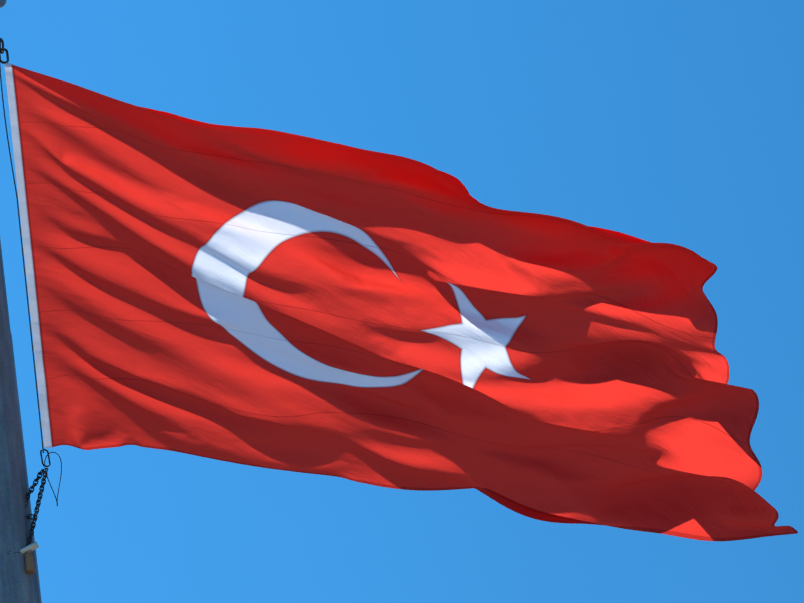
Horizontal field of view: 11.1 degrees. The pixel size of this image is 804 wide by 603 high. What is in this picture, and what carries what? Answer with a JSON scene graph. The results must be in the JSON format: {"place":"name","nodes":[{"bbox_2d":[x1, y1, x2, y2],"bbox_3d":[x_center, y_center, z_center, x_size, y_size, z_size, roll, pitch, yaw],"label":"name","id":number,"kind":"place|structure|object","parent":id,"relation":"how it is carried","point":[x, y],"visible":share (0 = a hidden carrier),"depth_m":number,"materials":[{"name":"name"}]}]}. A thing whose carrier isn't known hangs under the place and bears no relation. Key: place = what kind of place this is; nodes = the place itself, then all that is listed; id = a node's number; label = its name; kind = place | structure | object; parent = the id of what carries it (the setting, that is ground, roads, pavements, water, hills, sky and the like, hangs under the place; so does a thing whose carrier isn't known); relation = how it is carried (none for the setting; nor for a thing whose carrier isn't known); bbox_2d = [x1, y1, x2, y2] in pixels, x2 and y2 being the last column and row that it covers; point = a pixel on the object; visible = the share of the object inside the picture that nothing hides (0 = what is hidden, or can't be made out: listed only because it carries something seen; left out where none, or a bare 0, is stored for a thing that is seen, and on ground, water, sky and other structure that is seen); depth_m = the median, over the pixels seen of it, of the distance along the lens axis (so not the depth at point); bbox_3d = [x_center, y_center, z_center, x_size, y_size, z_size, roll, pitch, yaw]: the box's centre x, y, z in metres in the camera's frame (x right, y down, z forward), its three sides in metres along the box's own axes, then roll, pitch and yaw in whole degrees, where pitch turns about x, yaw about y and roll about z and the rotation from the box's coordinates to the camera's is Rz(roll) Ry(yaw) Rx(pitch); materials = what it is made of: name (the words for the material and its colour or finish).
{"place":"outdoors","nodes":[
{"label":"outdoors","id":0,"kind":"place"},
{"bbox_2d":[0,0,803,602],"label":"sky","id":1,"kind":"structure","parent":0,"point":[677,122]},
{"label":"ground","id":2,"kind":"structure","parent":0,"visible":0},
{"bbox_2d":[0,0,41,602],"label":"mast","id":3,"kind":"object","parent":2,"relation":"on","point":[18,584],"visible":1,"depth_m":33.33,"materials":[{"name":"metal"}]},
{"bbox_2d":[7,449,50,560],"bbox_3d":[-3.196,1.702,33.367,0.625,1.150,0.513,-32,-42,27],"label":"chain","id":4,"kind":"object","parent":3,"relation":"attached to","point":[35,517],"visible":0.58,"depth_m":33.39,"materials":[{"name":"metal"}]},
{"bbox_2d":[20,542,38,553],"bbox_3d":[-2.969,1.968,32.958,0.156,0.100,0.056,-11,-37,1],"label":"cleat","id":5,"kind":"object","parent":3,"relation":"attached to","point":[30,547],"visible":0.77,"depth_m":32.94,"materials":[{"name":"silver metal"}]},
{"bbox_2d":[25,550,34,573],"bbox_3d":[-2.964,2.052,32.895,0.072,0.240,0.072,-11,-37,1],"label":"lock weight","id":6,"kind":"object","parent":3,"relation":"attached to","point":[29,565],"visible":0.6,"depth_m":32.84,"materials":[{"name":"brown metal"}]},
{"bbox_2d":[0,66,61,506],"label":"hoist cable","id":7,"kind":"object","parent":3,"relation":"attached to","point":[27,300],"visible":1,"depth_m":34.60,"materials":[{"name":"black plastic"}]},
{"bbox_2d":[0,38,8,63],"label":"chain","id":8,"kind":"object","parent":7,"relation":"attached to","point":[2,49],"visible":1,"depth_m":36.32,"materials":[{"name":"metal"}]},
{"bbox_2d":[5,63,797,540],"bbox_3d":[-0.105,-0.145,34.700,5.931,5.857,1.033,-1,-38,-12],"label":"flag","id":9,"kind":"object","parent":8,"relation":"hanging from","point":[269,299],"visible":1,"depth_m":34.61,"materials":[{"name":"fabric"}]}
]}

